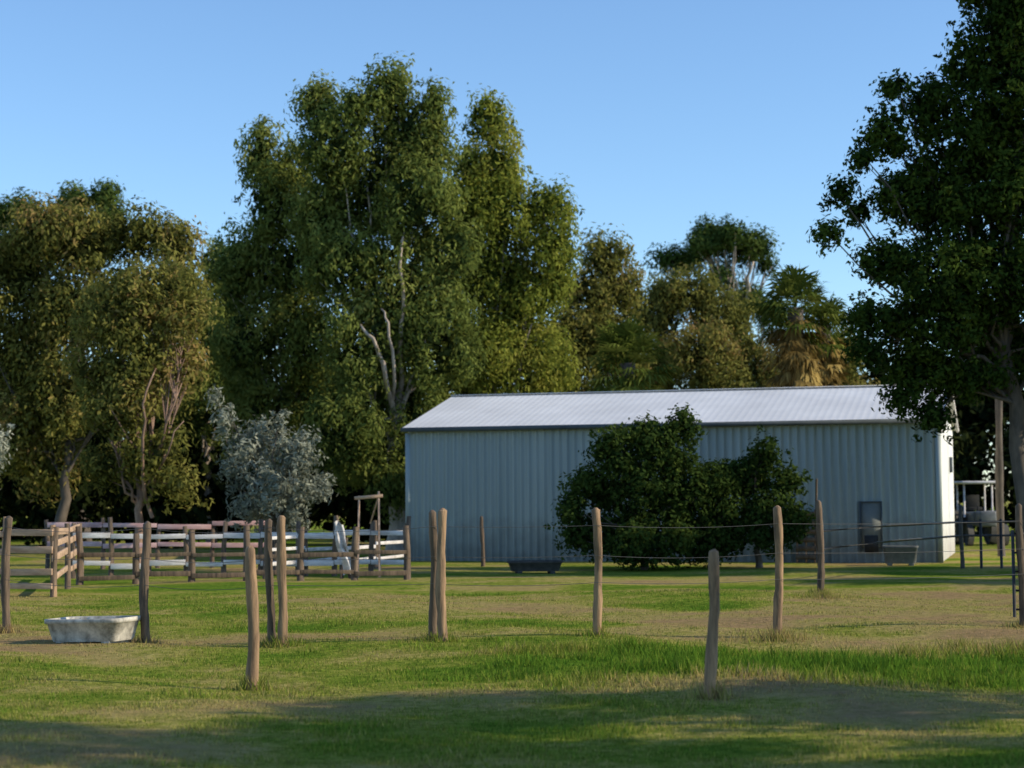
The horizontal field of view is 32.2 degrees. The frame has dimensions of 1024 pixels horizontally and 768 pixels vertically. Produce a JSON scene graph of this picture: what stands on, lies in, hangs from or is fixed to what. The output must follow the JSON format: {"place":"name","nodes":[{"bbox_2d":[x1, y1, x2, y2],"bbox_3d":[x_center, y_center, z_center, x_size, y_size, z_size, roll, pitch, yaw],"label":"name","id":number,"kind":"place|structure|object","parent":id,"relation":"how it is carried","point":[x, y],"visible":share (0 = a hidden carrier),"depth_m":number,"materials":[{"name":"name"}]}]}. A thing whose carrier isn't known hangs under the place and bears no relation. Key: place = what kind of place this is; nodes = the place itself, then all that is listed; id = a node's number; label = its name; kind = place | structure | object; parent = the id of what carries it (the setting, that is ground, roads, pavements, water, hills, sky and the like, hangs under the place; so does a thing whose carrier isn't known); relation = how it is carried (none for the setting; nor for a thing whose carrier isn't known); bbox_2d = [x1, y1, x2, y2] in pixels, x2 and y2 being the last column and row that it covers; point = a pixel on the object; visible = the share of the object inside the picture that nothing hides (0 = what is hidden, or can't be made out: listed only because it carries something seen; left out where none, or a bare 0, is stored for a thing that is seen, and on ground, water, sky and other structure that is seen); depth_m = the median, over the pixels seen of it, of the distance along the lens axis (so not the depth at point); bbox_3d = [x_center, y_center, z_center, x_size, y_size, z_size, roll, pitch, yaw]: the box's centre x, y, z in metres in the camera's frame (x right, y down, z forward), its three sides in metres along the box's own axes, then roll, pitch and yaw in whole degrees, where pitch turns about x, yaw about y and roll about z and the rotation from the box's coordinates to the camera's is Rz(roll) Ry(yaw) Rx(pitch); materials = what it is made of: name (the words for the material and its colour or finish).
{"place":"outdoors","nodes":[
{"label":"outdoors","id":0,"kind":"place"},
{"bbox_2d":[0,501,1023,767],"bbox_3d":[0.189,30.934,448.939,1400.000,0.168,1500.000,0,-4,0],"label":"ground","id":1,"kind":"structure","parent":0,"point":[502,577],"depth_m":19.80,"materials":[{"name":"green plant"}]},
{"bbox_2d":[0,516,12,632],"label":"fence post","id":2,"kind":"object","parent":1,"relation":"on","point":[5,576],"visible":0.94,"depth_m":23.61,"materials":[{"name":"brown wood"}]},
{"bbox_2d":[8,521,1015,589],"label":"wire strands","id":3,"kind":"object","parent":2,"relation":"attached to","point":[507,557],"visible":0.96,"depth_m":21.90},
{"bbox_2d":[0,423,17,489],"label":"silver leaf tree","id":4,"kind":"object","parent":1,"relation":"on","point":[2,446],"visible":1,"depth_m":46.32,"materials":[{"name":"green plant"}]},
{"bbox_2d":[0,517,56,596],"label":"timber rail fence","id":5,"kind":"object","parent":1,"relation":"on","point":[30,549],"visible":0.45,"depth_m":32.86,"materials":[{"name":"wood"}]},
{"bbox_2d":[0,175,131,541],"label":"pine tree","id":6,"kind":"object","parent":1,"relation":"on","point":[105,195],"visible":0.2,"depth_m":78.40,"materials":[{"name":"green plant"}]},
{"bbox_2d":[50,523,81,596],"bbox_3d":[-9.113,3.565,36.348,0.156,1.413,7.234,0,-4,-10],"label":"timber rail fence","id":7,"kind":"object","parent":1,"relation":"on","point":[67,553],"visible":0.76,"depth_m":35.33,"materials":[{"name":"brown wood"}]},
{"bbox_2d":[44,615,140,643],"bbox_3d":[-5.146,3.066,21.752,1.077,0.426,0.658,-2,-4,20],"label":"concrete trough","id":8,"kind":"object","parent":1,"relation":"on","point":[111,629],"visible":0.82,"depth_m":21.50,"materials":[{"name":"concrete"}]},
{"bbox_2d":[0,188,214,551],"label":"eucalyptus tree","id":9,"kind":"object","parent":1,"relation":"on","point":[32,371],"visible":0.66,"depth_m":57.52,"materials":[{"name":"green plant"}]},
{"bbox_2d":[0,357,217,541],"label":"background tree","id":10,"kind":"object","parent":1,"relation":"on","point":[194,451],"visible":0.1,"depth_m":69.50,"materials":[{"name":"green plant"}]},
{"bbox_2d":[57,238,219,562],"bbox_3d":[-10.211,0.541,48.683,4.578,9.171,3.330,0,-4,0],"label":"eucalyptus tree","id":11,"kind":"object","parent":1,"relation":"on","point":[112,382],"visible":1,"depth_m":48.47,"materials":[{"name":"green plant"}]},
{"bbox_2d":[139,521,150,642],"bbox_3d":[-4.534,2.521,21.880,0.149,1.655,0.132,0,-4,0],"label":"fence post","id":12,"kind":"object","parent":1,"relation":"on","point":[143,594],"visible":0.85,"depth_m":21.84,"materials":[{"name":"brown wood"}]},
{"bbox_2d":[44,518,264,568],"bbox_3d":[-9.271,4.203,46.309,5.770,1.436,0.172,0,-4,-10],"label":"pink rail fence","id":13,"kind":"object","parent":1,"relation":"on","point":[211,544],"visible":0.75,"depth_m":46.25,"materials":[{"name":"paint"}]},
{"bbox_2d":[116,234,266,542],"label":"eucalyptus tree","id":14,"kind":"object","parent":1,"relation":"on","point":[200,418],"visible":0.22,"depth_m":69.36,"materials":[{"name":"green plant"}]},
{"bbox_2d":[70,516,410,577],"bbox_3d":[-6.285,3.832,41.325,7.880,1.494,0.173,0,-4,-7],"label":"white rail fence","id":15,"kind":"object","parent":1,"relation":"on","point":[334,562],"visible":0.7,"depth_m":41.21,"materials":[{"name":"paint"}]},
{"bbox_2d":[75,525,410,584],"bbox_3d":[-5.790,3.729,38.581,7.250,1.338,0.188,0,-4,-12],"label":"timber rail fence","id":16,"kind":"object","parent":1,"relation":"on","point":[192,575],"visible":0.78,"depth_m":38.45,"materials":[{"name":"brown wood"}]},
{"bbox_2d":[245,546,259,689],"bbox_3d":[-2.494,2.320,17.003,0.144,1.534,0.142,0,-4,0],"label":"fence post","id":17,"kind":"object","parent":1,"relation":"on","point":[252,665],"visible":0.9,"depth_m":16.96,"materials":[{"name":"brown wood"}]},
{"bbox_2d":[264,519,275,643],"bbox_3d":[-2.954,2.495,21.636,0.146,1.704,0.116,1,-4,-21],"label":"fence post","id":18,"kind":"object","parent":1,"relation":"on","point":[269,579],"visible":0.87,"depth_m":21.59,"materials":[{"name":"brown wood"}]},
{"bbox_2d":[203,385,338,569],"bbox_3d":[-6.024,2.448,44.964,2.790,4.860,2.681,-3,-5,39],"label":"silver leaf tree","id":19,"kind":"object","parent":1,"relation":"on","point":[272,500],"visible":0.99,"depth_m":44.62,"materials":[{"name":"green plant"}]},
{"bbox_2d":[276,515,287,645],"bbox_3d":[-2.795,2.466,21.518,0.139,1.739,0.139,3,-5,-42],"label":"fence post","id":20,"kind":"object","parent":1,"relation":"on","point":[282,628],"visible":0.93,"depth_m":21.47,"materials":[{"name":"brown wood"}]},
{"bbox_2d":[195,111,379,529],"bbox_3d":[-7.862,-1.865,63.175,7.189,15.860,4.370,0,-4,-12],"label":"eucalyptus tree","id":21,"kind":"object","parent":1,"relation":"on","point":[251,276],"visible":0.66,"depth_m":62.52,"materials":[{"name":"green plant"}]},
{"bbox_2d":[263,520,405,578],"bbox_3d":[-4.152,4.017,43.328,0.150,1.357,7.652,-2,-4,21],"label":"white rail fence","id":22,"kind":"object","parent":1,"relation":"on","point":[306,549],"visible":0.37,"depth_m":42.40,"materials":[{"name":"paint"}]},
{"bbox_2d":[334,515,350,578],"bbox_3d":[-3.774,3.745,40.299,0.549,1.518,0.209,0,-4,0],"label":"tarp covered rail","id":23,"kind":"object","parent":1,"relation":"on","point":[341,539],"visible":0.7,"depth_m":40.27,"materials":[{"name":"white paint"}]},
{"bbox_2d":[354,491,382,577],"bbox_3d":[-3.305,3.504,40.869,0.664,2.051,0.076,0,-4,0],"label":"timber gate frame","id":24,"kind":"object","parent":1,"relation":"on","point":[378,496],"visible":0.72,"depth_m":40.87,"materials":[{"name":"brown wood"}]},
{"bbox_2d":[276,51,491,549],"bbox_3d":[-4.336,-2.720,60.324,7.318,17.205,5.546,0,-4,0],"label":"eucalyptus tree","id":25,"kind":"object","parent":1,"relation":"on","point":[394,335],"visible":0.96,"depth_m":59.41,"materials":[{"name":"green plant"}]},
{"bbox_2d":[428,510,437,638],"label":"fence post","id":26,"kind":"object","parent":1,"relation":"on","point":[432,616],"visible":0.68,"depth_m":21.74,"materials":[{"name":"brown wood"}]},
{"bbox_2d":[435,508,447,641],"bbox_3d":[-0.852,2.391,21.519,0.165,1.768,0.146,0,-4,0],"label":"fence post","id":27,"kind":"object","parent":1,"relation":"on","point":[440,586],"visible":0.9,"depth_m":21.48,"materials":[{"name":"brown wood"}]},
{"bbox_2d":[479,516,484,566],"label":"fence post","id":28,"kind":"object","parent":1,"relation":"on","point":[482,542],"visible":0.89,"depth_m":45.78,"materials":[{"name":"brown wood"}]},
{"bbox_2d":[419,82,585,413],"bbox_3d":[-0.587,-2.511,63.373,6.504,17.112,4.778,0,-4,0],"label":"eucalyptus tree","id":29,"kind":"object","parent":1,"relation":"on","point":[512,309],"visible":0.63,"depth_m":62.64,"materials":[{"name":"green plant"}]},
{"bbox_2d":[0,340,1023,548],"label":"distant trees","id":30,"kind":"object","parent":1,"relation":"on","point":[972,439],"visible":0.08,"depth_m":69.81,"materials":[{"name":"green plant"}]},
{"bbox_2d":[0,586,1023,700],"bbox_3d":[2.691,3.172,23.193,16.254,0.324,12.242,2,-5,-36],"label":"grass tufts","id":31,"kind":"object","parent":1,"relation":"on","point":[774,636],"visible":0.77,"depth_m":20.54,"materials":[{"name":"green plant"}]},
{"bbox_2d":[507,560,562,573],"bbox_3d":[0.542,4.353,41.806,1.295,0.370,0.598,0,-4,-8],"label":"water trough","id":32,"kind":"object","parent":1,"relation":"on","point":[521,566],"visible":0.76,"depth_m":41.56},
{"bbox_2d":[527,222,658,394],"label":"eucalyptus tree","id":33,"kind":"object","parent":1,"relation":"on","point":[605,294],"visible":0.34,"depth_m":68.58,"materials":[{"name":"green plant"}]},
{"bbox_2d":[591,507,602,635],"bbox_3d":[1.055,2.395,21.897,0.132,1.735,0.132,0,-4,0],"label":"fence post","id":34,"kind":"object","parent":1,"relation":"on","point":[597,588],"visible":0.89,"depth_m":21.87,"materials":[{"name":"brown wood"}]},
{"bbox_2d":[578,314,682,392],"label":"fan palm","id":35,"kind":"object","parent":1,"relation":"on","point":[623,338],"visible":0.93,"depth_m":59.57,"materials":[{"name":"green plant"}]},
{"bbox_2d":[543,402,743,570],"bbox_3d":[3.275,2.596,43.830,5.034,4.310,3.121,0,-4,0],"label":"citrus tree","id":36,"kind":"object","parent":1,"relation":"on","point":[673,494],"visible":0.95,"depth_m":43.62,"materials":[{"name":"green plant"}]},
{"bbox_2d":[400,384,958,562],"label":"metal shed","id":37,"kind":"structure","parent":1,"relation":"on","point":[500,463],"depth_m":49.95,"materials":[{"name":"white paint"}]},
{"bbox_2d":[861,503,880,547],"bbox_3d":[9.593,3.767,47.294,0.500,1.200,0.050,-1,-4,16],"label":"window","id":38,"kind":"structure","parent":37,"relation":"in","point":[870,512],"depth_m":47.28,"materials":[{"name":"grey glass"}]},
{"bbox_2d":[949,457,952,471],"bbox_3d":[13.184,2.424,53.175,0.060,0.450,0.700,-1,-4,16],"label":"end window","id":39,"kind":"structure","parent":37,"relation":"in","point":[950,458],"depth_m":52.84,"materials":[{"name":"white metal"}]},
{"bbox_2d":[704,549,719,697],"bbox_3d":[1.722,2.144,15.296,0.154,1.438,0.116,0,-4,0],"label":"fence post","id":40,"kind":"object","parent":1,"relation":"on","point":[711,662],"visible":0.91,"depth_m":15.28,"materials":[{"name":"brown wood"}]},
{"bbox_2d":[640,212,790,349],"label":"pine tree","id":41,"kind":"object","parent":1,"relation":"on","point":[709,242],"visible":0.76,"depth_m":98.09,"materials":[{"name":"green plant"}]},
{"bbox_2d":[687,424,815,567],"bbox_3d":[5.980,2.876,44.262,3.236,3.758,2.251,-1,-4,14],"label":"citrus tree","id":42,"kind":"object","parent":1,"relation":"on","point":[751,473],"visible":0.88,"depth_m":43.93,"materials":[{"name":"green plant"}]},
{"bbox_2d":[626,257,879,391],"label":"eucalyptus tree","id":43,"kind":"object","parent":1,"relation":"on","point":[713,323],"visible":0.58,"depth_m":73.48,"materials":[{"name":"green plant"}]},
{"bbox_2d":[773,505,782,634],"bbox_3d":[3.362,2.445,22.406,0.148,1.817,0.136,1,-4,-17],"label":"fence post","id":44,"kind":"object","parent":1,"relation":"on","point":[778,592],"visible":0.91,"depth_m":22.38,"materials":[{"name":"brown wood"}]},
{"bbox_2d":[744,264,847,388],"bbox_3d":[9.616,0.756,59.005,3.789,9.743,3.687,-3,-4,34],"label":"fan palm","id":45,"kind":"object","parent":1,"relation":"on","point":[793,347],"visible":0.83,"depth_m":58.75,"materials":[{"name":"green plant"}]},
{"bbox_2d":[796,509,816,562],"bbox_3d":[7.912,4.090,47.634,0.550,1.428,0.258,-1,-4,16],"label":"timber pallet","id":46,"kind":"object","parent":1,"relation":"on","point":[806,548],"visible":0.56,"depth_m":47.53,"materials":[{"name":"wood"}]},
{"bbox_2d":[815,478,817,565],"bbox_3d":[7.822,3.618,45.354,0.105,2.402,0.074,1,-4,-15],"label":"timber pole","id":47,"kind":"object","parent":1,"relation":"on","point":[816,481],"visible":0.44,"depth_m":45.37,"materials":[{"name":"brown wood"}]},
{"bbox_2d":[815,500,824,591],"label":"fence post","id":48,"kind":"object","parent":1,"relation":"on","point":[820,539],"visible":0.85,"depth_m":32.46,"materials":[{"name":"brown wood"}]},
{"bbox_2d":[800,292,851,387],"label":"fan palm","id":49,"kind":"object","parent":1,"relation":"on","point":[831,375],"visible":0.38,"depth_m":61.76,"materials":[{"name":"green plant"}]},
{"bbox_2d":[882,545,917,565],"bbox_3d":[9.934,4.422,45.305,0.897,0.570,0.548,-1,-4,10],"label":"water trough","id":50,"kind":"object","parent":1,"relation":"on","point":[900,558],"visible":0.8,"depth_m":45.08,"materials":[{"name":"grey concrete"}]},
{"bbox_2d":[805,0,1023,537],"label":"shade tree","id":51,"kind":"object","parent":1,"relation":"on","point":[953,194],"visible":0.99,"depth_m":39.87,"materials":[{"name":"green plant"}]},
{"bbox_2d":[824,519,1014,567],"bbox_3d":[8.767,3.639,38.311,2.228,1.300,13.121,-3,-5,37],"label":"pipe rail fence","id":52,"kind":"object","parent":1,"relation":"on","point":[1000,534],"visible":0.77,"depth_m":42.28,"materials":[{"name":"metal"}]},
{"bbox_2d":[958,505,964,568],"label":"fence post","id":53,"kind":"object","parent":1,"relation":"on","point":[961,544],"visible":0.92,"depth_m":42.80,"materials":[{"name":"wood"}]},
{"bbox_2d":[954,481,1009,545],"bbox_3d":[16.785,4.637,63.664,1.560,2.300,2.625,0,-4,0],"label":"tractor","id":54,"kind":"object","parent":1,"relation":"on","point":[970,502],"visible":0.84,"depth_m":63.70,"materials":[{"name":"metal"}]},
{"bbox_2d":[995,399,1005,555],"bbox_3d":[14.298,2.491,51.941,0.281,5.398,0.255,0,-4,0],"label":"pole","id":55,"kind":"object","parent":1,"relation":"on","point":[999,483],"visible":0.69,"depth_m":51.86,"materials":[{"name":"brown wood"}]},
{"bbox_2d":[1015,503,1023,625],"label":"fence post","id":56,"kind":"object","parent":1,"relation":"on","point":[1019,540],"visible":0.9,"depth_m":23.47,"materials":[{"name":"brown wood"}]},
{"bbox_2d":[1011,530,1023,616],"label":"pipe gate","id":57,"kind":"structure","parent":56,"relation":"attached to","point":[1014,589],"depth_m":23.47,"materials":[{"name":"metal"}]},
{"bbox_2d":[0,0,1023,497],"label":"sky","id":58,"kind":"structure","parent":0,"point":[660,115],"materials":[{"name":"blue"}]}
]}

